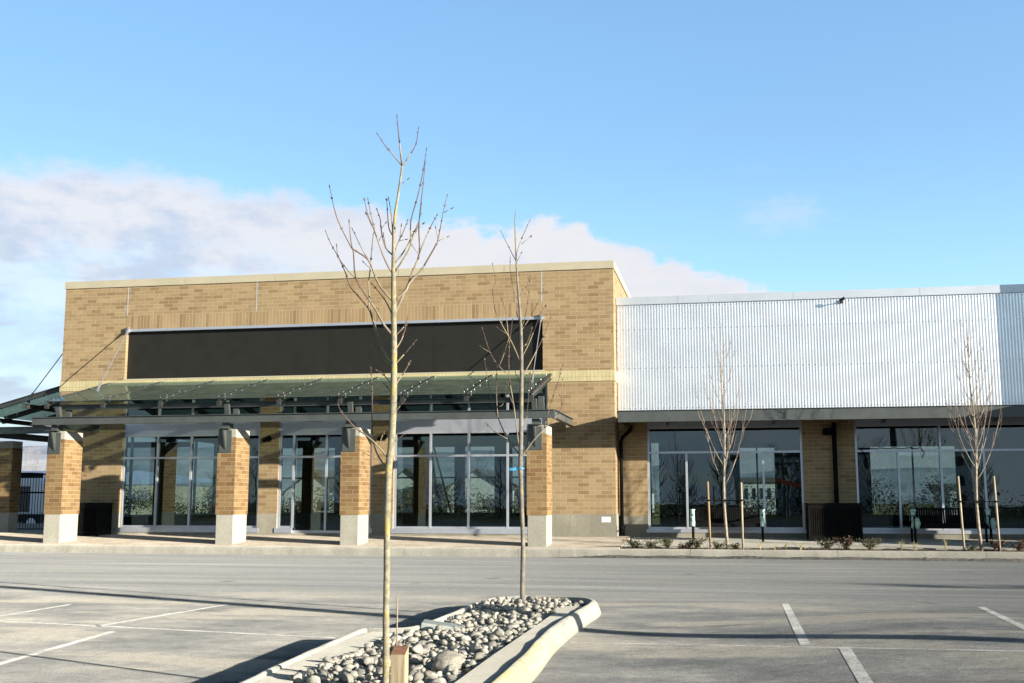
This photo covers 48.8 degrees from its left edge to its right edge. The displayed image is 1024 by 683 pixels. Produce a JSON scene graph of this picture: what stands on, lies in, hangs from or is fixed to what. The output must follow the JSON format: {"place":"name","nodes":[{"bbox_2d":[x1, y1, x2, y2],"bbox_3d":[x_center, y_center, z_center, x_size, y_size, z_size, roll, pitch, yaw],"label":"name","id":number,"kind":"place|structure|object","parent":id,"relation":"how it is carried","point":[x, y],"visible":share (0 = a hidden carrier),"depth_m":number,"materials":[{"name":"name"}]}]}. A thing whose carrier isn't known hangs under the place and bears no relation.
{"place":"outdoors","nodes":[
{"label":"outdoors","id":0,"kind":"place"},
{"bbox_2d":[0,522,43,532],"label":"path","id":1,"kind":"structure","parent":0,"point":[27,529],"depth_m":38.57,"materials":[{"name":"concrete"}]},
{"bbox_2d":[0,441,22,531],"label":"brick pillar","id":2,"kind":"structure","parent":1,"relation":"on","point":[11,452],"depth_m":34.01,"materials":[{"name":"brick"}]},
{"bbox_2d":[22,446,46,470],"bbox_3d":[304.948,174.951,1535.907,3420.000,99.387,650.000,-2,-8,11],"label":"hills","id":3,"kind":"structure","parent":0,"point":[42,452],"depth_m":1621.14,"materials":[{"name":"white"}]},
{"bbox_2d":[0,533,631,548],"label":"pavement","id":4,"kind":"structure","parent":0,"point":[376,541],"depth_m":28.98,"materials":[{"name":"concrete"}]},
{"bbox_2d":[43,425,82,542],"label":"brick pillar","id":5,"kind":"structure","parent":4,"relation":"on","point":[63,481],"depth_m":29.41,"materials":[{"name":"brick"}]},
{"bbox_2d":[77,503,113,535],"bbox_3d":[-11.895,4.995,31.771,1.040,0.928,0.780,-2,-8,11],"label":"litter bin","id":6,"kind":"object","parent":4,"relation":"on","point":[95,519],"visible":0.62,"depth_m":31.44,"materials":[{"name":"metal"}]},
{"bbox_2d":[215,423,249,543],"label":"brick pillar","id":7,"kind":"structure","parent":4,"relation":"on","point":[231,508],"depth_m":28.51,"materials":[{"name":"brick"}]},
{"bbox_2d":[59,260,630,536],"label":"brick shop","id":8,"kind":"structure","parent":4,"relation":"on","point":[454,477],"depth_m":31.35,"materials":[{"name":"brick"}]},
{"bbox_2d":[0,353,62,441],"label":"glass canopy","id":9,"kind":"object","parent":8,"relation":"attached to","point":[21,433],"visible":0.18,"depth_m":33.95,"materials":[{"name":"paint"}]},
{"bbox_2d":[116,390,260,532],"bbox_3d":[-9.099,3.382,31.982,4.280,3.975,0.210,-2,-8,11],"label":"window","id":10,"kind":"structure","parent":8,"relation":"in","point":[169,470],"depth_m":32.06,"materials":[{"name":"glass"}]},
{"bbox_2d":[262,435,271,441],"bbox_3d":[-6.763,2.707,31.403,0.270,0.202,0.295,-5,-9,30],"label":"wall lamp","id":11,"kind":"object","parent":8,"relation":"attached to","point":[268,438],"visible":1,"depth_m":31.29,"materials":[{"name":"metal"}]},
{"bbox_2d":[31,314,573,432],"bbox_3d":[-5.433,0.708,29.890,13.820,3.050,3.255,-2,-8,11],"label":"glass canopy","id":12,"kind":"object","parent":8,"relation":"attached to","point":[70,422],"visible":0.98,"depth_m":29.05,"materials":[{"name":"paint"}]},
{"bbox_2d":[274,388,371,532],"bbox_3d":[-5.160,3.304,31.234,2.800,4.030,0.210,-2,-8,11],"label":"window","id":13,"kind":"structure","parent":8,"relation":"in","point":[309,451],"depth_m":31.31,"materials":[{"name":"glass"}]},
{"bbox_2d":[390,384,547,533],"bbox_3d":[-1.128,3.168,30.476,4.350,3.975,0.210,-2,-8,11],"label":"window","id":14,"kind":"structure","parent":8,"relation":"in","point":[452,476],"depth_m":30.53,"materials":[{"name":"glass"}]},
{"bbox_2d":[340,421,370,544],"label":"brick pillar","id":15,"kind":"structure","parent":4,"relation":"on","point":[354,486],"depth_m":27.88,"materials":[{"name":"brick"}]},
{"bbox_2d":[527,419,551,546],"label":"brick pillar","id":16,"kind":"structure","parent":4,"relation":"on","point":[539,492],"depth_m":26.98,"materials":[{"name":"brick"}]},
{"bbox_2d":[334,602,583,676],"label":"island soil","id":17,"kind":"structure","parent":0,"point":[463,670],"depth_m":7.90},
{"bbox_2d":[318,674,327,681],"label":"river stone","id":18,"kind":"object","parent":17,"relation":"on","point":[323,677],"visible":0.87,"depth_m":7.14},
{"bbox_2d":[338,673,353,682],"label":"river stone","id":19,"kind":"object","parent":17,"relation":"on","point":[345,677],"visible":1,"depth_m":7.13,"materials":[{"name":"stone"}]},
{"bbox_2d":[356,669,365,674],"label":"river stone","id":20,"kind":"object","parent":17,"relation":"on","point":[361,671],"visible":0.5,"depth_m":7.58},
{"bbox_2d":[325,114,453,682],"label":"young tree","id":21,"kind":"object","parent":17,"relation":"on","point":[393,333],"visible":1,"depth_m":7.44,"materials":[{"name":"brown plant"}]},
{"bbox_2d":[396,595,397,645],"bbox_3d":[-0.720,1.905,7.066,0.008,0.621,0.009,-2,-8,11],"label":"metal rod","id":22,"kind":"object","parent":17,"relation":"on","point":[397,624],"visible":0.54,"depth_m":7.08,"materials":[{"name":"metal"}]},
{"bbox_2d":[409,665,422,670],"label":"river stone","id":23,"kind":"object","parent":17,"relation":"on","point":[417,667],"visible":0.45,"depth_m":7.80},
{"bbox_2d":[423,670,436,676],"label":"river stone","id":24,"kind":"object","parent":17,"relation":"on","point":[426,673],"visible":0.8,"depth_m":7.31,"materials":[{"name":"stone"}]},
{"bbox_2d":[429,677,446,682],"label":"river stone","id":25,"kind":"object","parent":17,"relation":"on","point":[439,680],"visible":1,"depth_m":7.12,"materials":[{"name":"stone"}]},
{"bbox_2d":[420,619,461,630],"bbox_3d":[-0.644,2.609,10.331,0.364,0.114,0.261,0,-8,1],"label":"pipe","id":26,"kind":"object","parent":17,"relation":"on","point":[426,624],"visible":0.59,"depth_m":10.23,"materials":[{"name":"plastic"}]},
{"bbox_2d":[304,596,583,682],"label":"pebbles","id":27,"kind":"object","parent":17,"relation":"on","point":[534,612],"visible":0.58,"depth_m":9.80,"materials":[{"name":"stone"}]},
{"bbox_2d":[363,657,373,664],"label":"river stone","id":28,"kind":"object","parent":27,"relation":"on","point":[368,660],"visible":0.95,"depth_m":7.99,"materials":[{"name":"stone"}]},
{"bbox_2d":[390,635,402,642],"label":"river stone","id":29,"kind":"object","parent":27,"relation":"on","point":[400,639],"visible":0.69,"depth_m":9.18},
{"bbox_2d":[411,643,423,653],"bbox_3d":[-0.713,2.315,8.517,0.108,0.075,0.076,3,-9,-22],"label":"river stone","id":30,"kind":"object","parent":27,"relation":"on","point":[417,648],"visible":1,"depth_m":8.49,"materials":[{"name":"stone"}]},
{"bbox_2d":[452,632,462,640],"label":"river stone","id":31,"kind":"object","parent":27,"relation":"on","point":[456,636],"visible":0.72,"depth_m":9.36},
{"bbox_2d":[470,642,481,651],"bbox_3d":[-0.273,2.351,8.675,0.076,0.083,0.106,4,-9,-24],"label":"river stone","id":32,"kind":"object","parent":27,"relation":"on","point":[473,645],"visible":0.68,"depth_m":8.67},
{"bbox_2d":[488,634,498,641],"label":"river stone","id":33,"kind":"object","parent":27,"relation":"on","point":[492,637],"visible":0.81,"depth_m":9.38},
{"bbox_2d":[431,650,462,671],"bbox_3d":[-0.450,2.240,7.864,0.188,0.174,0.194,-5,-9,29],"label":"boulder","id":34,"kind":"object","parent":17,"relation":"on","point":[443,660],"visible":0.73,"depth_m":7.82,"materials":[{"name":"stone"}]},
{"bbox_2d":[457,645,468,653],"bbox_3d":[-0.393,2.402,8.726,0.122,0.091,0.160,-10,16,-15],"label":"river stone","id":35,"kind":"object","parent":17,"relation":"on","point":[462,647],"visible":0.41,"depth_m":8.70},
{"bbox_2d":[473,652,484,659],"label":"river stone","id":36,"kind":"object","parent":17,"relation":"on","point":[478,655],"visible":1,"depth_m":8.26,"materials":[{"name":"stone"}]},
{"bbox_2d":[485,641,496,648],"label":"river stone","id":37,"kind":"object","parent":17,"relation":"on","point":[493,644],"visible":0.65,"depth_m":8.99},
{"bbox_2d":[493,628,503,636],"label":"river stone","id":38,"kind":"object","parent":17,"relation":"on","point":[498,632],"visible":0.92,"depth_m":9.64,"materials":[{"name":"stone"}]},
{"bbox_2d":[504,623,518,630],"bbox_3d":[-0.015,2.588,10.163,0.168,0.102,0.116,-17,-28,11],"label":"river stone","id":39,"kind":"object","parent":17,"relation":"on","point":[513,626],"visible":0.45,"depth_m":10.12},
{"bbox_2d":[478,212,563,604],"bbox_3d":[0.086,0.703,12.600,1.007,4.430,0.358,-3,-9,21],"label":"young tree","id":40,"kind":"object","parent":17,"relation":"on","point":[522,523],"visible":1,"depth_m":12.58,"materials":[{"name":"brown plant"}]},
{"label":"river stone","id":41,"kind":"object","parent":17,"relation":"on","visible":0},
{"bbox_2d":[467,631,478,639],"bbox_3d":[-0.330,2.496,9.590,0.104,0.074,0.073,-7,-11,42],"label":"river stone","id":42,"kind":"object","parent":41,"relation":"on","point":[471,634],"visible":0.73,"depth_m":9.57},
{"bbox_2d":[0,552,1023,682],"bbox_3d":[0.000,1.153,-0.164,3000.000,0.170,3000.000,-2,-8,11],"label":"ground","id":43,"kind":"structure","parent":0,"point":[657,602],"depth_m":12.97,"materials":[{"name":"asphalt"}]},
{"bbox_2d":[23,443,36,469],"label":"bare tree","id":44,"kind":"object","parent":43,"relation":"on","point":[28,460],"visible":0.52,"depth_m":85.96,"materials":[{"name":"brown plant"}]},
{"bbox_2d":[18,472,45,529],"bbox_3d":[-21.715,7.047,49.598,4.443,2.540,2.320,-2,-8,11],"label":"metal fence","id":45,"kind":"object","parent":43,"relation":"on","point":[34,500],"visible":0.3,"depth_m":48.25,"materials":[{"name":"metal"}]},
{"bbox_2d":[19,486,29,511],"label":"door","id":46,"kind":"structure","parent":45,"relation":"in","point":[22,487],"depth_m":48.27,"materials":[{"name":"metal"}]},
{"bbox_2d":[21,471,45,477],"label":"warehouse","id":47,"kind":"structure","parent":43,"relation":"on","point":[35,472],"depth_m":78.05,"materials":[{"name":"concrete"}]},
{"bbox_2d":[0,544,69,552],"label":"kerb","id":48,"kind":"structure","parent":43,"relation":"on","point":[46,548],"depth_m":28.54,"materials":[{"name":"concrete"}]},
{"bbox_2d":[0,604,71,615],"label":"stall line","id":49,"kind":"object","parent":43,"relation":"on","point":[35,610],"visible":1,"depth_m":13.20,"materials":[{"name":"white paint"}]},
{"bbox_2d":[28,444,45,470],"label":"bare tree","id":50,"kind":"object","parent":43,"relation":"on","point":[36,465],"visible":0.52,"depth_m":92.43,"materials":[{"name":"brown plant"}]},
{"bbox_2d":[0,631,115,664],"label":"stall line","id":51,"kind":"object","parent":43,"relation":"on","point":[45,650],"visible":1,"depth_m":9.76,"materials":[{"name":"white paint"}]},
{"bbox_2d":[68,545,196,553],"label":"kerb","id":52,"kind":"structure","parent":43,"relation":"on","point":[164,549],"depth_m":28.04,"materials":[{"name":"concrete"}]},
{"bbox_2d":[91,604,229,626],"bbox_3d":[-3.888,3.074,12.724,0.074,0.001,2.656,-2,-8,16],"label":"stall line","id":53,"kind":"object","parent":43,"relation":"on","point":[158,615],"visible":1,"depth_m":12.50,"materials":[{"name":"white paint"}]},
{"bbox_2d":[0,620,336,637],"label":"stall line","id":54,"kind":"object","parent":43,"relation":"on","point":[173,629],"visible":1,"depth_m":11.22,"materials":[{"name":"white paint"}]},
{"bbox_2d":[194,545,291,554],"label":"kerb","id":55,"kind":"structure","parent":43,"relation":"on","point":[261,550],"depth_m":27.50,"materials":[{"name":"concrete"}]},
{"bbox_2d":[252,632,394,682],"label":"concrete strip","id":56,"kind":"object","parent":43,"relation":"on","point":[338,650],"visible":0.59,"depth_m":8.29,"materials":[{"name":"concrete"}]},
{"bbox_2d":[292,671,304,682],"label":"river stone","id":57,"kind":"object","parent":56,"relation":"on","point":[298,677],"visible":1,"depth_m":7.18,"materials":[{"name":"stone"}]},
{"bbox_2d":[322,656,334,663],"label":"river stone","id":58,"kind":"object","parent":56,"relation":"on","point":[327,659],"visible":0.92,"depth_m":7.97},
{"bbox_2d":[290,546,404,555],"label":"kerb","id":59,"kind":"structure","parent":43,"relation":"on","point":[333,550],"depth_m":27.02,"materials":[{"name":"concrete"}]},
{"bbox_2d":[390,646,408,682],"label":"wooden post","id":60,"kind":"object","parent":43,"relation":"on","point":[399,665],"visible":1,"depth_m":6.78,"materials":[{"name":"brown wood"}]},
{"bbox_2d":[239,595,600,682],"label":"island kerb","id":61,"kind":"structure","parent":43,"relation":"on","point":[528,665],"depth_m":9.47,"materials":[{"name":"concrete"}]},
{"bbox_2d":[404,547,518,556],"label":"kerb","id":62,"kind":"structure","parent":43,"relation":"on","point":[461,551],"depth_m":26.49,"materials":[{"name":"concrete"}]},
{"bbox_2d":[455,606,582,682],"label":"concrete strip","id":63,"kind":"object","parent":43,"relation":"on","point":[493,667],"visible":0.53,"depth_m":8.44,"materials":[{"name":"concrete"}]},
{"bbox_2d":[518,548,558,556],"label":"kerb","id":64,"kind":"structure","parent":43,"relation":"on","point":[541,552],"depth_m":26.14,"materials":[{"name":"concrete"}]},
{"bbox_2d":[559,548,690,556],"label":"kerb","id":65,"kind":"structure","parent":43,"relation":"on","point":[572,552],"depth_m":25.80,"materials":[{"name":"concrete"}]},
{"bbox_2d":[691,549,836,557],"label":"kerb","id":66,"kind":"structure","parent":43,"relation":"on","point":[765,553],"depth_m":25.21,"materials":[{"name":"concrete"}]},
{"bbox_2d":[782,603,810,644],"bbox_3d":[2.914,2.889,11.735,0.100,0.087,4.946,-2,-8,11],"label":"stall line","id":67,"kind":"object","parent":43,"relation":"on","point":[802,638],"visible":1,"depth_m":10.74,"materials":[{"name":"white paint"}]},
{"bbox_2d":[570,642,1023,650],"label":"stall line","id":68,"kind":"object","parent":43,"relation":"on","point":[806,646],"visible":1,"depth_m":9.20,"materials":[{"name":"white paint"}]},
{"bbox_2d":[572,555,1023,561],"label":"gutter","id":69,"kind":"object","parent":43,"relation":"on","point":[827,558],"visible":1,"depth_m":24.92,"materials":[{"name":"concrete"}]},
{"bbox_2d":[838,647,872,682],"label":"stall line","id":70,"kind":"object","parent":43,"relation":"on","point":[856,667],"visible":1,"depth_m":7.99,"materials":[{"name":"white paint"}]},
{"bbox_2d":[837,550,985,558],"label":"kerb","id":71,"kind":"structure","parent":43,"relation":"on","point":[919,554],"depth_m":24.63,"materials":[{"name":"concrete"}]},
{"bbox_2d":[979,607,1023,629],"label":"stall line","id":72,"kind":"object","parent":43,"relation":"on","point":[1013,622],"visible":1,"depth_m":10.69,"materials":[{"name":"white paint"}]},
{"bbox_2d":[985,551,1023,558],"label":"kerb","id":73,"kind":"structure","parent":43,"relation":"on","point":[1007,555],"depth_m":24.27,"materials":[{"name":"concrete"}]},
{"bbox_2d":[0,0,1023,446],"label":"sky","id":74,"kind":"structure","parent":0,"point":[694,147],"materials":[{"name":"blue"}]},
{"bbox_2d":[621,547,1023,551],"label":"planting bed","id":75,"kind":"object","parent":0,"point":[886,549],"visible":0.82,"depth_m":25.60,"materials":[{"name":"brown soil"}]},
{"bbox_2d":[621,538,643,547],"bbox_3d":[2.809,4.720,26.343,0.529,0.282,0.257,1,-8,-5],"label":"shrub","id":76,"kind":"object","parent":75,"relation":"on","point":[634,544],"visible":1,"depth_m":26.30,"materials":[{"name":"green plant"}]},
{"bbox_2d":[640,539,661,548],"bbox_3d":[3.236,4.706,26.153,0.510,0.261,0.347,1,-8,-9],"label":"shrub","id":77,"kind":"object","parent":75,"relation":"on","point":[650,545],"visible":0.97,"depth_m":26.16,"materials":[{"name":"green plant"}]},
{"bbox_2d":[656,537,672,547],"bbox_3d":[3.571,4.692,26.283,0.307,0.278,0.447,-11,-14,53],"label":"shrub","id":78,"kind":"object","parent":75,"relation":"on","point":[665,543],"visible":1,"depth_m":26.26,"materials":[{"name":"green plant"}]},
{"bbox_2d":[678,541,694,548],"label":"shrub","id":79,"kind":"object","parent":75,"relation":"on","point":[686,545],"visible":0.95,"depth_m":26.17,"materials":[{"name":"green plant"}]},
{"bbox_2d":[688,537,707,548],"bbox_3d":[4.289,4.640,26.080,0.471,0.324,0.310,-2,-8,11],"label":"shrub","id":80,"kind":"object","parent":75,"relation":"on","point":[697,544],"visible":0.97,"depth_m":26.05,"materials":[{"name":"green plant"}]},
{"bbox_2d":[707,482,711,548],"bbox_3d":[4.546,4.041,26.056,0.077,1.611,0.048,-2,-8,11],"label":"tree stake","id":81,"kind":"object","parent":75,"relation":"on","point":[709,525],"visible":0.79,"depth_m":26.04,"materials":[{"name":"brown wood"}]},
{"bbox_2d":[711,541,728,548],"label":"shrub","id":82,"kind":"object","parent":75,"relation":"on","point":[716,545],"visible":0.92,"depth_m":25.94,"materials":[{"name":"green plant"}]},
{"bbox_2d":[692,323,753,548],"bbox_3d":[4.904,2.162,26.299,1.110,5.263,1.156,4,-9,-28],"label":"staked tree","id":83,"kind":"object","parent":75,"relation":"on","point":[723,480],"visible":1,"depth_m":26.31,"materials":[{"name":"brown plant"}]},
{"bbox_2d":[707,499,742,500],"bbox_3d":[4.919,3.667,26.091,0.816,0.040,0.180,-2,-8,11],"label":"tree tie","id":84,"kind":"object","parent":83,"relation":"attached to","point":[725,500],"visible":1,"depth_m":26.07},
{"bbox_2d":[729,542,741,548],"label":"shrub","id":85,"kind":"object","parent":75,"relation":"on","point":[733,546],"visible":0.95,"depth_m":25.92,"materials":[{"name":"green plant"}]},
{"bbox_2d":[740,482,743,548],"bbox_3d":[5.278,4.031,25.916,0.048,1.590,0.048,-2,-8,11],"label":"tree stake","id":86,"kind":"object","parent":75,"relation":"on","point":[742,528],"visible":0.79,"depth_m":25.90,"materials":[{"name":"brown wood"}]},
{"bbox_2d":[814,537,837,548],"bbox_3d":[7.121,4.588,25.645,0.537,0.317,0.277,-2,-8,11],"label":"shrub","id":87,"kind":"object","parent":75,"relation":"on","point":[827,544],"visible":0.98,"depth_m":25.63,"materials":[{"name":"green plant"}]},
{"bbox_2d":[834,535,854,549],"bbox_3d":[7.471,4.542,25.479,0.496,0.351,0.256,-2,-8,11],"label":"shrub","id":88,"kind":"object","parent":75,"relation":"on","point":[847,543],"visible":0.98,"depth_m":25.45,"materials":[{"name":"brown plant"}]},
{"bbox_2d":[855,537,882,549],"bbox_3d":[8.039,4.539,25.379,0.627,0.316,0.368,-2,-8,11],"label":"shrub","id":89,"kind":"object","parent":75,"relation":"on","point":[869,546],"visible":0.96,"depth_m":25.35,"materials":[{"name":"green plant"}]},
{"bbox_2d":[957,476,964,549],"bbox_3d":[9.959,3.846,25.041,0.097,1.711,0.048,-2,-8,11],"label":"tree stake","id":90,"kind":"object","parent":75,"relation":"on","point":[961,516],"visible":0.79,"depth_m":25.03,"materials":[{"name":"brown wood"}]},
{"bbox_2d":[943,316,1002,550],"bbox_3d":[10.359,2.023,25.322,1.118,5.263,1.206,6,-10,-37],"label":"staked tree","id":91,"kind":"object","parent":75,"relation":"on","point":[975,476],"visible":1,"depth_m":25.29,"materials":[{"name":"brown plant"}]},
{"bbox_2d":[959,501,996,502],"bbox_3d":[10.327,3.551,25.065,0.806,0.040,0.180,-2,-8,11],"label":"tree tie","id":92,"kind":"object","parent":91,"relation":"attached to","point":[977,501],"visible":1,"depth_m":25.04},
{"bbox_2d":[966,545,981,550],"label":"shrub","id":93,"kind":"object","parent":75,"relation":"on","point":[971,548],"visible":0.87,"depth_m":24.83,"materials":[{"name":"green plant"}]},
{"bbox_2d":[993,476,1000,550],"bbox_3d":[10.691,3.826,24.902,0.087,1.711,0.048,-2,-8,11],"label":"tree stake","id":94,"kind":"object","parent":75,"relation":"on","point":[996,510],"visible":0.79,"depth_m":24.89,"materials":[{"name":"brown wood"}]},
{"bbox_2d":[985,539,1008,550],"bbox_3d":[10.664,4.488,24.804,0.549,0.301,0.295,0,-8,-1],"label":"shrub","id":95,"kind":"object","parent":75,"relation":"on","point":[995,546],"visible":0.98,"depth_m":24.82,"materials":[{"name":"brown plant"}]},
{"bbox_2d":[1003,539,1023,551],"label":"shrub","id":96,"kind":"object","parent":75,"relation":"on","point":[1020,547],"visible":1,"depth_m":24.71,"materials":[{"name":"brown plant"}]},
{"bbox_2d":[622,537,1023,550],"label":"walkway","id":97,"kind":"structure","parent":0,"point":[938,544],"depth_m":27.20,"materials":[{"name":"concrete"}]},
{"bbox_2d":[690,507,764,541],"bbox_3d":[5.408,4.592,28.350,1.849,0.846,0.660,-2,-8,11],"label":"bench","id":98,"kind":"object","parent":97,"relation":"on","point":[734,523],"visible":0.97,"depth_m":28.54,"materials":[{"name":"metal"}]},
{"bbox_2d":[616,284,1023,538],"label":"metal clad shop","id":99,"kind":"structure","parent":97,"relation":"on","point":[856,371],"depth_m":29.48,"materials":[{"name":"white metal"}]},
{"bbox_2d":[647,420,806,532],"bbox_3d":[5.605,3.536,29.795,4.130,2.975,0.210,-2,-8,11],"label":"window","id":100,"kind":"structure","parent":99,"relation":"in","point":[768,465],"depth_m":29.83,"materials":[{"name":"glass"}]},
{"bbox_2d":[822,428,832,434],"bbox_3d":[8.188,2.340,29.328,0.240,0.180,0.138,-2,-8,11],"label":"meter box","id":101,"kind":"object","parent":99,"relation":"attached to","point":[826,431],"visible":1,"depth_m":29.26,"materials":[{"name":"metal"}]},
{"bbox_2d":[860,447,924,458],"bbox_3d":[9.774,2.871,29.051,1.592,0.298,0.061,-2,-8,11],"label":"cable","id":102,"kind":"object","parent":99,"relation":"on","point":[891,448],"visible":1,"depth_m":29.07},
{"bbox_2d":[854,420,1023,533],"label":"window","id":103,"kind":"structure","parent":99,"relation":"in","point":[890,482],"depth_m":28.85,"materials":[{"name":"glass"}]},
{"bbox_2d":[804,503,862,541],"bbox_3d":[8.084,4.535,28.388,1.350,0.952,0.960,-2,-8,11],"label":"litter bin","id":104,"kind":"object","parent":97,"relation":"on","point":[832,521],"visible":0.98,"depth_m":27.98,"materials":[{"name":"metal"}]},
{"bbox_2d":[910,508,996,543],"bbox_3d":[10.565,4.428,27.147,1.918,0.846,0.713,-2,-8,11],"label":"bench","id":105,"kind":"object","parent":97,"relation":"on","point":[990,524],"visible":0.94,"depth_m":27.34,"materials":[{"name":"metal"}]},
{"label":"river stone","id":106,"kind":"object","parent":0,"visible":0},
{"bbox_2d":[307,675,320,682],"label":"river stone","id":107,"kind":"object","parent":106,"relation":"on","point":[313,679],"visible":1,"depth_m":7.07,"materials":[{"name":"stone"}]},
{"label":"river stone","id":108,"kind":"object","parent":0,"visible":0},
{"bbox_2d":[412,672,423,680],"bbox_3d":[-0.598,2.130,7.177,0.070,0.064,0.074,-5,-10,32],"label":"river stone","id":109,"kind":"object","parent":108,"relation":"on","point":[418,675],"visible":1,"depth_m":7.15,"materials":[{"name":"stone"}]},
{"label":"river stone","id":110,"kind":"object","parent":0,"visible":0},
{"bbox_2d":[376,667,382,674],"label":"river stone","id":111,"kind":"object","parent":110,"relation":"on","point":[379,670],"visible":0.75,"depth_m":7.51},
{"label":"river stone","id":112,"kind":"object","parent":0,"visible":0},
{"label":"river stone","id":113,"kind":"object","parent":112,"relation":"on","visible":0},
{"bbox_2d":[443,664,457,674],"bbox_3d":[-0.412,2.210,7.598,0.079,0.078,0.112,4,-9,-26],"label":"river stone","id":114,"kind":"object","parent":113,"relation":"on","point":[450,667],"visible":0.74,"depth_m":7.58,"materials":[{"name":"stone"}]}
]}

